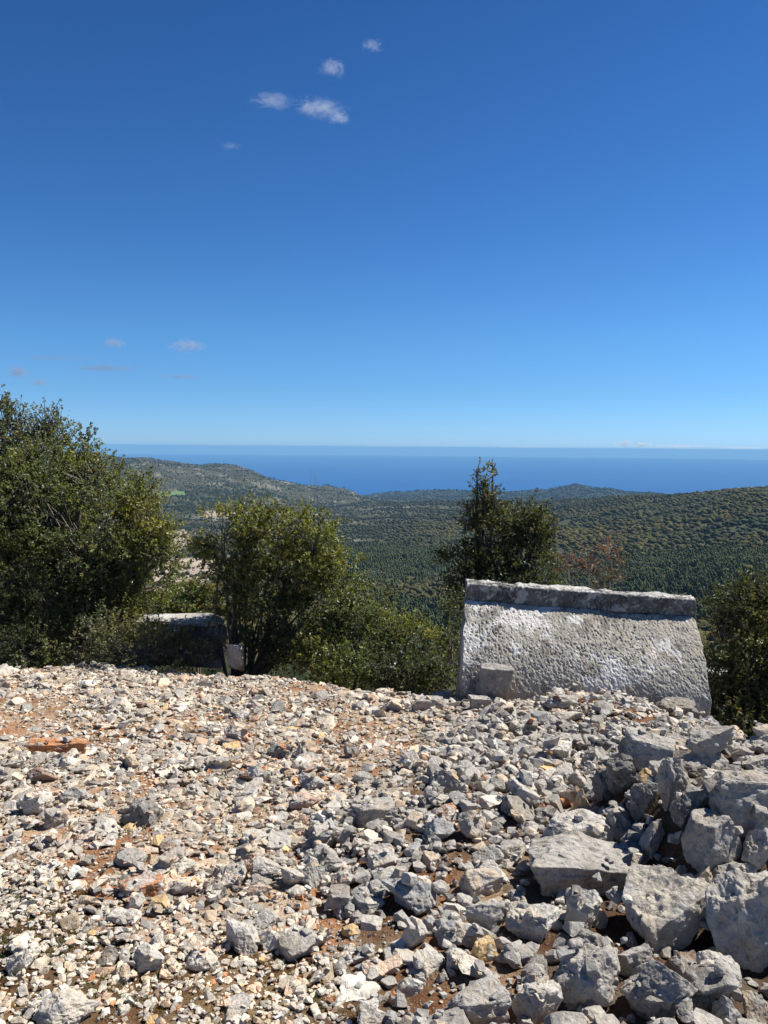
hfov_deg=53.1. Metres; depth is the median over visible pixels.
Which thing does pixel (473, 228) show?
sky
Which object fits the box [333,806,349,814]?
stone
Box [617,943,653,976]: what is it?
boulder
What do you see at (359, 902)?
stone
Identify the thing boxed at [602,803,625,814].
stone
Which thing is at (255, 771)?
stone
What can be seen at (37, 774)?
stone
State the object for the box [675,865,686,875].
stone
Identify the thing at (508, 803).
stone
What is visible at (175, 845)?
stone
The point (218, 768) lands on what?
stone
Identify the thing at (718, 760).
boulder
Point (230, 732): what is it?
stone
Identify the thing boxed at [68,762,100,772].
stone
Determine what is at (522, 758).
rubble
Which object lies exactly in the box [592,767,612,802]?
stone
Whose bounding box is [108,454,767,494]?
sea
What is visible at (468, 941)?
stone
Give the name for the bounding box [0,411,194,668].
oak tree
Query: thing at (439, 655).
bush
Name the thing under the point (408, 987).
stone
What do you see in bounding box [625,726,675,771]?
boulder
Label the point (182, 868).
stone
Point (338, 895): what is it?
stone
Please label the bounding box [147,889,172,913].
stone
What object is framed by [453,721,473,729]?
stone
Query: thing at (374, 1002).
stone
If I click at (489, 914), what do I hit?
boulder
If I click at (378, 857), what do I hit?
stone
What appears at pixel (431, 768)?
stone
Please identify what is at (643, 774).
stone
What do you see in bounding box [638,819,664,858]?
stone
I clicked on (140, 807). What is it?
stone
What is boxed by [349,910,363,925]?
stone
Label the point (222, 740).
stone
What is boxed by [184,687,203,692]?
stone
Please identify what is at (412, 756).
stone
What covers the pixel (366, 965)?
stone
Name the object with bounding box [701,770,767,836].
boulder
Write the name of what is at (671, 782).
boulder
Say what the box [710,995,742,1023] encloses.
stone
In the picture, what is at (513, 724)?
stone
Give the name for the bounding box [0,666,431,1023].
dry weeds
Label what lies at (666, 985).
stone
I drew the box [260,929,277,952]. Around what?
stone
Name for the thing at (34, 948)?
stone
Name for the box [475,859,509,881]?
stone
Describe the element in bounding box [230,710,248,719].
stone
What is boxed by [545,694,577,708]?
stone
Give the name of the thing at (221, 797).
stone
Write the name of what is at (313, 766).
stone
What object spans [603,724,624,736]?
stone
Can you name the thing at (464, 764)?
stone
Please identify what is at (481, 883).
stone
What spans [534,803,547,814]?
stone
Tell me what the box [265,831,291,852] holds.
stone
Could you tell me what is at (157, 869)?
stone
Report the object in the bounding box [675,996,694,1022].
stone
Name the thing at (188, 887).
stone
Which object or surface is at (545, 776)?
stone
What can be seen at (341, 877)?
stone
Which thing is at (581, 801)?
stone
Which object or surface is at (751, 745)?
stone
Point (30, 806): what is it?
stone
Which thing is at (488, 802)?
stone
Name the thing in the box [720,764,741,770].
stone
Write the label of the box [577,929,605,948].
stone
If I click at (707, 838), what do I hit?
boulder
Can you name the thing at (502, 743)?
stone
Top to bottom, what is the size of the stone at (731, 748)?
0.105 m
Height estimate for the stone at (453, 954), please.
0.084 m
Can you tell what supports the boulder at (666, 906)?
on the ground
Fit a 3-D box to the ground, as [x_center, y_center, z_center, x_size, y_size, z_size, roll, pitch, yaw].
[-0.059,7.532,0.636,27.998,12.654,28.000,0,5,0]
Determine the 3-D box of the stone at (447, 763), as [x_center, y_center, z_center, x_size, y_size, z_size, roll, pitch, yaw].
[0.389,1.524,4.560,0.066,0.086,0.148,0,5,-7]
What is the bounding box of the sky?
[0,0,767,459]
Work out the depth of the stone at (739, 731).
6.98 m
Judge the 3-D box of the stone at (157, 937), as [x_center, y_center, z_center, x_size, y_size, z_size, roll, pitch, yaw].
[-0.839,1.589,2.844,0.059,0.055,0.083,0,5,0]
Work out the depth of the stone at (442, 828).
3.66 m
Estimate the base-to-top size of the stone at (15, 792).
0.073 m
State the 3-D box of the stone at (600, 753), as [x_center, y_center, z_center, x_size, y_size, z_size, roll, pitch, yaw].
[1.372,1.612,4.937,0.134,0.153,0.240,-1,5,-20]
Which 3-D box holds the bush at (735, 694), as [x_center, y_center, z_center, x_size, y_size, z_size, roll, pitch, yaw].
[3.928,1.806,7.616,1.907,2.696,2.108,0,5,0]
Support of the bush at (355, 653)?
on the ground
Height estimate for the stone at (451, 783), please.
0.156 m
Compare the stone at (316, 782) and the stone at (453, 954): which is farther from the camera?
the stone at (316, 782)
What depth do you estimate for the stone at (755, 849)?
3.08 m
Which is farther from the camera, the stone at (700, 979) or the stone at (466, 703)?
the stone at (466, 703)
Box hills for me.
[0,449,767,725]
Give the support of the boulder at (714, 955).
on the ground
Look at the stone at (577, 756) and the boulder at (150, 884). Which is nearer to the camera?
the boulder at (150, 884)
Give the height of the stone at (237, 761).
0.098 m
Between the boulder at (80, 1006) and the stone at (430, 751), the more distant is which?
the stone at (430, 751)
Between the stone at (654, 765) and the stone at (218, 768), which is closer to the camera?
the stone at (654, 765)
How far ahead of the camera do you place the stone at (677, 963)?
2.70 m
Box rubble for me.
[0,660,767,1023]
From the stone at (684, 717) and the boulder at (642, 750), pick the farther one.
the stone at (684, 717)
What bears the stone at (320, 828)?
on the rubble
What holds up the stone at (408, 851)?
on the ground
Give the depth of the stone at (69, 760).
4.87 m
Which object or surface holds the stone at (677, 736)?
on the ground
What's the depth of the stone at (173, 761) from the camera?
5.02 m
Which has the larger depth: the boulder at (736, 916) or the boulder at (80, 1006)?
the boulder at (736, 916)
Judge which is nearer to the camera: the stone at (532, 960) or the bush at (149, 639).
the stone at (532, 960)
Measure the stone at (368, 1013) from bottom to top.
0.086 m
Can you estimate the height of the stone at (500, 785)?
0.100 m
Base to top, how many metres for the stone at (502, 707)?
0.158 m
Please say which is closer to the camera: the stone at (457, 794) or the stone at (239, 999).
the stone at (239, 999)
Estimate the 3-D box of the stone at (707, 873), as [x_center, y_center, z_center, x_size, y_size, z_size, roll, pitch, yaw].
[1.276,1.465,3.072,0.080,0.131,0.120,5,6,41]
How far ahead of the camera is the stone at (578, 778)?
4.40 m
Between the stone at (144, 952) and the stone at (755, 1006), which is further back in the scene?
the stone at (144, 952)
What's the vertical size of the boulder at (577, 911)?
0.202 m
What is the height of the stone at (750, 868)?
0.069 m
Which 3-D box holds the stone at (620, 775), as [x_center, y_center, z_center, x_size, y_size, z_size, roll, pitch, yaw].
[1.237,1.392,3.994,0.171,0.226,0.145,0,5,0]
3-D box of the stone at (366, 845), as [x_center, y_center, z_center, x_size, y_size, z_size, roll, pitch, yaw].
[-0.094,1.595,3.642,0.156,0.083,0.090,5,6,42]
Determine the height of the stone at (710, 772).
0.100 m
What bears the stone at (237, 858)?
on the ground
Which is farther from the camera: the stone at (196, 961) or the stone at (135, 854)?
the stone at (135, 854)
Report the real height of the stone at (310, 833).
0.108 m
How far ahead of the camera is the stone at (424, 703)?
6.53 m
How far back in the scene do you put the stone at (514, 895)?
3.17 m
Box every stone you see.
[6,786,34,799]
[6,948,32,975]
[9,930,30,952]
[10,940,40,953]
[18,792,51,814]
[22,819,41,828]
[25,752,46,764]
[27,767,57,781]
[35,828,57,851]
[43,807,71,829]
[46,756,78,769]
[56,787,91,803]
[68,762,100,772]
[73,831,99,842]
[82,767,97,781]
[88,883,113,897]
[97,817,118,829]
[97,946,118,966]
[105,907,141,924]
[112,964,130,983]
[113,848,147,866]
[113,933,130,941]
[119,797,163,827]
[121,742,141,748]
[124,753,151,768]
[124,892,144,909]
[132,747,155,754]
[133,942,164,972]
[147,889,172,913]
[148,863,169,873]
[149,930,163,944]
[159,836,184,853]
[160,758,185,767]
[163,874,181,884]
[168,861,195,874]
[169,741,186,754]
[170,879,197,893]
[177,933,199,953]
[179,877,202,894]
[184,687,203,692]
[185,946,217,971]
[187,858,214,872]
[191,874,205,881]
[193,755,209,771]
[202,880,215,889]
[210,753,228,773]
[210,858,231,875]
[214,860,247,887]
[217,794,233,806]
[219,737,247,744]
[224,721,252,741]
[226,919,259,955]
[226,991,253,1015]
[228,758,241,767]
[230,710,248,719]
[233,854,240,861]
[238,777,263,796]
[240,829,268,845]
[240,854,255,872]
[241,919,257,926]
[244,765,270,782]
[247,884,272,896]
[251,872,272,884]
[252,855,281,874]
[253,908,280,928]
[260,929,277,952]
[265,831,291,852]
[266,743,292,759]
[266,811,288,822]
[280,867,304,884]
[288,791,319,808]
[292,751,321,763]
[295,743,306,756]
[297,772,324,790]
[298,762,325,772]
[298,865,324,887]
[303,844,341,872]
[305,818,334,848]
[307,819,322,837]
[310,824,326,836]
[324,884,349,910]
[327,793,343,805]
[330,871,352,885]
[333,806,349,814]
[340,971,380,1001]
[343,743,360,757]
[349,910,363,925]
[350,887,368,914]
[351,841,379,853]
[357,780,387,791]
[357,1000,386,1023]
[359,960,387,982]
[360,896,383,913]
[365,998,379,1007]
[366,846,397,869]
[371,868,389,880]
[380,866,397,878]
[388,699,410,710]
[388,990,395,1003]
[393,948,414,966]
[397,977,423,997]
[401,916,428,949]
[403,749,424,772]
[403,841,420,857]
[410,695,443,710]
[412,944,442,977]
[418,847,440,869]
[419,745,441,757]
[421,717,442,724]
[424,818,457,839]
[426,764,442,776]
[427,836,446,853]
[429,783,444,793]
[429,793,451,806]
[430,769,467,793]
[433,691,456,698]
[434,919,460,948]
[437,803,458,821]
[443,759,452,768]
[446,745,471,760]
[446,947,466,969]
[448,790,469,806]
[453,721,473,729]
[455,921,478,947]
[456,760,481,783]
[457,739,486,756]
[457,953,483,978]
[458,810,485,838]
[459,868,503,898]
[461,701,469,707]
[468,694,491,709]
[471,934,497,961]
[472,844,503,866]
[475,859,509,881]
[479,795,501,809]
[480,738,507,748]
[483,713,508,732]
[489,777,508,792]
[494,705,517,721]
[500,838,524,864]
[501,796,534,821]
[501,943,533,962]
[508,719,527,735]
[508,777,536,795]
[508,889,521,901]
[509,899,527,906]
[510,808,523,823]
[516,821,538,837]
[521,957,547,976]
[525,971,548,983]
[532,773,538,779]
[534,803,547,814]
[534,812,550,825]
[537,773,565,789]
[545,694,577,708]
[545,740,571,759]
[548,688,567,696]
[554,711,582,721]
[554,760,571,772]
[564,769,588,788]
[571,750,583,765]
[573,788,589,809]
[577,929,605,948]
[589,748,605,766]
[592,723,599,732]
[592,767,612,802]
[596,740,616,752]
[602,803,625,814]
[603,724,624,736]
[603,757,637,795]
[606,808,632,843]
[617,736,626,759]
[629,842,648,864]
[630,782,658,821]
[637,768,652,782]
[637,959,697,1010]
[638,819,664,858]
[648,760,661,780]
[665,950,696,975]
[668,733,692,751]
[669,785,708,827]
[672,715,688,720]
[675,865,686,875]
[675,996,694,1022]
[681,964,739,996]
[682,761,700,777]
[686,724,734,757]
[691,994,715,1012]
[694,865,714,883]
[696,777,703,786]
[697,716,720,725]
[701,767,719,778]
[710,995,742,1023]
[712,861,740,874]
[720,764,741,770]
[727,744,753,760]
[729,725,745,739]
[740,863,757,872]
[741,829,767,868]
[742,739,766,752]
[742,990,767,1023]
[743,754,767,770]
[750,734,767,742]
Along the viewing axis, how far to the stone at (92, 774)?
4.69 m
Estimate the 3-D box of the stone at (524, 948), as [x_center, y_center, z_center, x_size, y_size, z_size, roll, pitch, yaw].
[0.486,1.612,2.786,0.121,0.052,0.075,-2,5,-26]
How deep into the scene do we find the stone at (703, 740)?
3.88 m
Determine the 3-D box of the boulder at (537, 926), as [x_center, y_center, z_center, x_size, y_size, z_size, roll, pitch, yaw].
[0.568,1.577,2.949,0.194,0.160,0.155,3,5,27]
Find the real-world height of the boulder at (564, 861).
0.268 m
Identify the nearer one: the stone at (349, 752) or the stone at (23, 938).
the stone at (23, 938)
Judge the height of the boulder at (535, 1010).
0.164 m
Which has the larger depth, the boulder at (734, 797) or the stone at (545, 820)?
the stone at (545, 820)
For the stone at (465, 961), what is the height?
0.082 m
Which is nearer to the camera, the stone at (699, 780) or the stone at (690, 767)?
the stone at (699, 780)
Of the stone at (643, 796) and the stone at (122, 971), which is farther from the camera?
the stone at (643, 796)
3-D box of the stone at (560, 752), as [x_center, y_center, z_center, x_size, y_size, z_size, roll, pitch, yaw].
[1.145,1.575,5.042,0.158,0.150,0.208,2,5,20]
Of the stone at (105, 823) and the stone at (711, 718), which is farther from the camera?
the stone at (711, 718)
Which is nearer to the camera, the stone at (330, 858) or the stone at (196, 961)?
the stone at (196, 961)
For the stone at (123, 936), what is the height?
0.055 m
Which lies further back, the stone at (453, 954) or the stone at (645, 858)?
the stone at (645, 858)
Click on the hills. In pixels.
(215, 473)
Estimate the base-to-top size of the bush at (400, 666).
1.636 m
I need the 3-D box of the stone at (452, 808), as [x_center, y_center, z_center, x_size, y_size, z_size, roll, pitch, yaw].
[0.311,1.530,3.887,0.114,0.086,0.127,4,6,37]
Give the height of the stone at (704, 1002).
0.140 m
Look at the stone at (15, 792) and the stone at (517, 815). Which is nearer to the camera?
the stone at (517, 815)
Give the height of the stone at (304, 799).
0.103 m
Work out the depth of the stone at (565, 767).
4.81 m
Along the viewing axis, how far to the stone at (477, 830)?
3.67 m
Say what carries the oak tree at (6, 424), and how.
on the ground
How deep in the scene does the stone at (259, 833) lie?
3.71 m
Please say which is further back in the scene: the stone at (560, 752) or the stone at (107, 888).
the stone at (560, 752)
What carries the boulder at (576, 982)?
on the ground
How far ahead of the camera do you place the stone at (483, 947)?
2.78 m
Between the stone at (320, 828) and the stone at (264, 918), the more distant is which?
the stone at (320, 828)
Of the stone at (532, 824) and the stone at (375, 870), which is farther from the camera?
the stone at (532, 824)
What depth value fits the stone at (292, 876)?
3.30 m
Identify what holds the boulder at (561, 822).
on the ground
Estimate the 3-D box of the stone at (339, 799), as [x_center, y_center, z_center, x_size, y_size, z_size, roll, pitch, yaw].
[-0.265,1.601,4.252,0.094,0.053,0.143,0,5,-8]
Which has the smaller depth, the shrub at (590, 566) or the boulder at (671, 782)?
the boulder at (671, 782)
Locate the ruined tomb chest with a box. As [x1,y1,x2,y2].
[136,613,227,668]
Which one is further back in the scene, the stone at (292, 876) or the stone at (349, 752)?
the stone at (349, 752)
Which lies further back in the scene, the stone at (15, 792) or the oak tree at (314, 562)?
the oak tree at (314, 562)
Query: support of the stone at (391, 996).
on the ground
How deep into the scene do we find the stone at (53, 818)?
3.96 m
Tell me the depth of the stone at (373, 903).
3.13 m
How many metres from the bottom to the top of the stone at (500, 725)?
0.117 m
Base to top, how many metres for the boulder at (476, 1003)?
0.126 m
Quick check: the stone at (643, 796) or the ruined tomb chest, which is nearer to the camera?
the stone at (643, 796)
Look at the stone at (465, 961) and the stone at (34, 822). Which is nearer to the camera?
the stone at (465, 961)
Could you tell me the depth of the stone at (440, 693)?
7.21 m
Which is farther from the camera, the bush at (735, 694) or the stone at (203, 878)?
the bush at (735, 694)
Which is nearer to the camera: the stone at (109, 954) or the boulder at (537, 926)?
the stone at (109, 954)
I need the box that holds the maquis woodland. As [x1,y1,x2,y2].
[0,455,767,703]
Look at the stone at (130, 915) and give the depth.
3.00 m
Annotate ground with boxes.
[0,667,767,1023]
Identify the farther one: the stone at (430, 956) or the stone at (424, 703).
the stone at (424, 703)
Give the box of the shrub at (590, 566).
[554,531,632,589]
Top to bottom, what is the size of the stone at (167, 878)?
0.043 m
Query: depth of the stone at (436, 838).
3.56 m
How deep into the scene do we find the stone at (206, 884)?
3.26 m
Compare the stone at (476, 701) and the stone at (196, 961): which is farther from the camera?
the stone at (476, 701)
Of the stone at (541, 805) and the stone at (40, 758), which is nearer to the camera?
the stone at (541, 805)
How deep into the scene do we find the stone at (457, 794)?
3.99 m
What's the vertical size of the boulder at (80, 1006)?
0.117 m
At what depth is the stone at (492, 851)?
3.44 m
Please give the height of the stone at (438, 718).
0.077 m
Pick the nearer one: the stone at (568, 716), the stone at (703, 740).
the stone at (703, 740)
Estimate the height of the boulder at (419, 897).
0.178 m
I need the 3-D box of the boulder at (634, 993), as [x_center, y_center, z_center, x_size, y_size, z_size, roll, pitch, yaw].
[0.883,1.613,2.555,0.169,0.216,0.171,5,7,44]
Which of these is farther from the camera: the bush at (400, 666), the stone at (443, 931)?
the bush at (400, 666)
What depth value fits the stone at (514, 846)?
3.49 m
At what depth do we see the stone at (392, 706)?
6.58 m
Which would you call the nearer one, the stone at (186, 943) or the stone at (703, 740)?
the stone at (186, 943)
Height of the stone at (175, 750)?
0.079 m
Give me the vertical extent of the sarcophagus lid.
1.539 m
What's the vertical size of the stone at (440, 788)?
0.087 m
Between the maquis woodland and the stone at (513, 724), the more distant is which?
the maquis woodland
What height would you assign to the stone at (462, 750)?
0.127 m
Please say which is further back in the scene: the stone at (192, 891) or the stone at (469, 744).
the stone at (469, 744)
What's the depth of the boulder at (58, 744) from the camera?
5.28 m
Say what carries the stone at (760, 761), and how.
on the ground
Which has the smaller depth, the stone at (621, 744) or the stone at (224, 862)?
the stone at (224, 862)
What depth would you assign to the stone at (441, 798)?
4.03 m
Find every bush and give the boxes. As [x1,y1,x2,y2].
[0,574,230,673]
[141,569,229,673]
[286,570,408,691]
[359,598,444,693]
[404,580,464,694]
[695,557,767,739]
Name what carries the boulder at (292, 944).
on the ground
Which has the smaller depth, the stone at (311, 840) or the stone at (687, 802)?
the stone at (687, 802)
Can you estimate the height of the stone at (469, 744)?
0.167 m
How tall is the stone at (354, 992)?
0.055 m
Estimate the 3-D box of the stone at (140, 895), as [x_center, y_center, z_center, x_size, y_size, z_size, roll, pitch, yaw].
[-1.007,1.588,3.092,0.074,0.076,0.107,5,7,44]
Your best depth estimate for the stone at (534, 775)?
4.46 m
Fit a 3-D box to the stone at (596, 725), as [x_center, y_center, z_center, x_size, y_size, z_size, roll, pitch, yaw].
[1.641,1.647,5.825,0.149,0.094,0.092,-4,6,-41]
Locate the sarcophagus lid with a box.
[455,579,711,717]
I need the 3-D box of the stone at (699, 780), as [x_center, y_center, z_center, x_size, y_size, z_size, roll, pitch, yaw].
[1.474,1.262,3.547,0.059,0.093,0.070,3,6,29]
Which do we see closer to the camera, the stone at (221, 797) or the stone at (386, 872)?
the stone at (386, 872)
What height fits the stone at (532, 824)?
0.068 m
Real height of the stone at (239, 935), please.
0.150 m
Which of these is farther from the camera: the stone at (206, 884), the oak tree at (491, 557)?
the oak tree at (491, 557)
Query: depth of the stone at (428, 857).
3.47 m
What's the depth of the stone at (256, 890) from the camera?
3.23 m
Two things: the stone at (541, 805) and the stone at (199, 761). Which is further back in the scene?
the stone at (199, 761)
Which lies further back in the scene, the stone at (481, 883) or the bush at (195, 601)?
the bush at (195, 601)
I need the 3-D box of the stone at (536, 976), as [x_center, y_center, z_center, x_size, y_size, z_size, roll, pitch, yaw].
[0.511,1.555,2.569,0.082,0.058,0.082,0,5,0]
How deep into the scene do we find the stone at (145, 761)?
4.98 m
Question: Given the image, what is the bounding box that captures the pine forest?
[163,481,767,664]
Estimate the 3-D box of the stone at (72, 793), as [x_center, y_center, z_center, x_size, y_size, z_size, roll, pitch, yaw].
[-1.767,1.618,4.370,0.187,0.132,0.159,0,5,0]
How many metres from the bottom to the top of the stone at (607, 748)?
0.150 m
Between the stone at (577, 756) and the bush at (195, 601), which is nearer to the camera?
the stone at (577, 756)
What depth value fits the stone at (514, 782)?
4.15 m
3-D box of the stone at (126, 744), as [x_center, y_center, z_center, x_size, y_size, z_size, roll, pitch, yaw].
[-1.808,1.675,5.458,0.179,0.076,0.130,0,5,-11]
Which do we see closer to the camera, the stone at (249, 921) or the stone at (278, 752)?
the stone at (249, 921)
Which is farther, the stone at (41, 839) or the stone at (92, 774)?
the stone at (92, 774)
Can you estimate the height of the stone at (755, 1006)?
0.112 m
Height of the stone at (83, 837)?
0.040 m
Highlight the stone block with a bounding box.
[226,643,244,670]
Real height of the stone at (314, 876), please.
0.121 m
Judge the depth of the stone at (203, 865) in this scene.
3.47 m
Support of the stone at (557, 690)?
on the ground
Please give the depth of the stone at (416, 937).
2.88 m
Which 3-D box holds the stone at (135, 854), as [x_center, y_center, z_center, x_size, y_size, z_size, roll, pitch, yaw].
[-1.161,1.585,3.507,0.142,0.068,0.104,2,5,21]
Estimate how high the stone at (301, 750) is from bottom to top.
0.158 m
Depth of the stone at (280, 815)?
4.01 m
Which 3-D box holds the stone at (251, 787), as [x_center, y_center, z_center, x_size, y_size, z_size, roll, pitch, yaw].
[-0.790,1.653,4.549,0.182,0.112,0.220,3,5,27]
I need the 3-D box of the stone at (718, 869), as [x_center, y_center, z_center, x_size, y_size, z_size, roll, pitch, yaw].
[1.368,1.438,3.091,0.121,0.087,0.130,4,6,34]
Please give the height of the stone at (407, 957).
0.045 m
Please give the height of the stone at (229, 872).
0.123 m
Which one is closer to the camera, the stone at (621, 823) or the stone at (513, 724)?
the stone at (621, 823)
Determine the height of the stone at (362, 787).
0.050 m
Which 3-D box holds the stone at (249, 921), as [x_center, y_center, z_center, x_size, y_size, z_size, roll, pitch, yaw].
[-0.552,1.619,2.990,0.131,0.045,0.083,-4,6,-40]
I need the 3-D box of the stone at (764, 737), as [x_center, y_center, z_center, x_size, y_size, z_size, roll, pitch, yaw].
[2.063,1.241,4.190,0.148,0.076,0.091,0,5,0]
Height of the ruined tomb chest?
0.688 m
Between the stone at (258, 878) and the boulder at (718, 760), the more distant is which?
the boulder at (718, 760)
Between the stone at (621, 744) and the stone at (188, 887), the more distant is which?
the stone at (621, 744)
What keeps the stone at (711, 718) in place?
on the ground
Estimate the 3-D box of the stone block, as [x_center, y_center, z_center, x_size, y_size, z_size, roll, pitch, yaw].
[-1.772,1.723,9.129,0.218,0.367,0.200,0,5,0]
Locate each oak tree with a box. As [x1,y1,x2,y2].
[0,384,132,669]
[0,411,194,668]
[176,490,372,678]
[427,457,568,626]
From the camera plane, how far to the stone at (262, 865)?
3.37 m
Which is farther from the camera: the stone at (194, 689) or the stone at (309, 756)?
the stone at (194, 689)
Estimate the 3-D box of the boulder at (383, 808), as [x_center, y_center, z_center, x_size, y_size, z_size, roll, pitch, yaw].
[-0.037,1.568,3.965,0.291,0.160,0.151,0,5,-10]
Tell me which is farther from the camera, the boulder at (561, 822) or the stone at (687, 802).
the boulder at (561, 822)
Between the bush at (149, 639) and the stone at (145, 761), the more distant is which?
the bush at (149, 639)
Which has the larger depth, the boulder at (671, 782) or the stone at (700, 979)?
the boulder at (671, 782)
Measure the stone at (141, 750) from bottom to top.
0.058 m
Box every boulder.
[28,737,87,753]
[32,986,99,1023]
[117,872,164,896]
[276,924,327,961]
[348,797,402,828]
[381,877,436,915]
[447,975,511,1023]
[465,898,509,930]
[505,902,559,942]
[512,980,562,1023]
[527,830,634,896]
[542,808,613,841]
[551,943,619,1009]
[564,887,602,929]
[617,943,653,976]
[621,973,676,1020]
[623,861,710,953]
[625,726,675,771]
[655,697,701,718]
[656,757,690,810]
[681,808,741,871]
[683,752,728,770]
[696,950,741,1001]
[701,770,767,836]
[705,868,767,972]
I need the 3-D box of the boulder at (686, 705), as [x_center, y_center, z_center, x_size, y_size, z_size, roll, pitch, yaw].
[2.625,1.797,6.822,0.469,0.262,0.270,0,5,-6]
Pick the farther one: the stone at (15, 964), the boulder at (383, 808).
the boulder at (383, 808)
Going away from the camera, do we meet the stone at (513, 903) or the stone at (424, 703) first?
the stone at (513, 903)
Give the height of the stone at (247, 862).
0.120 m

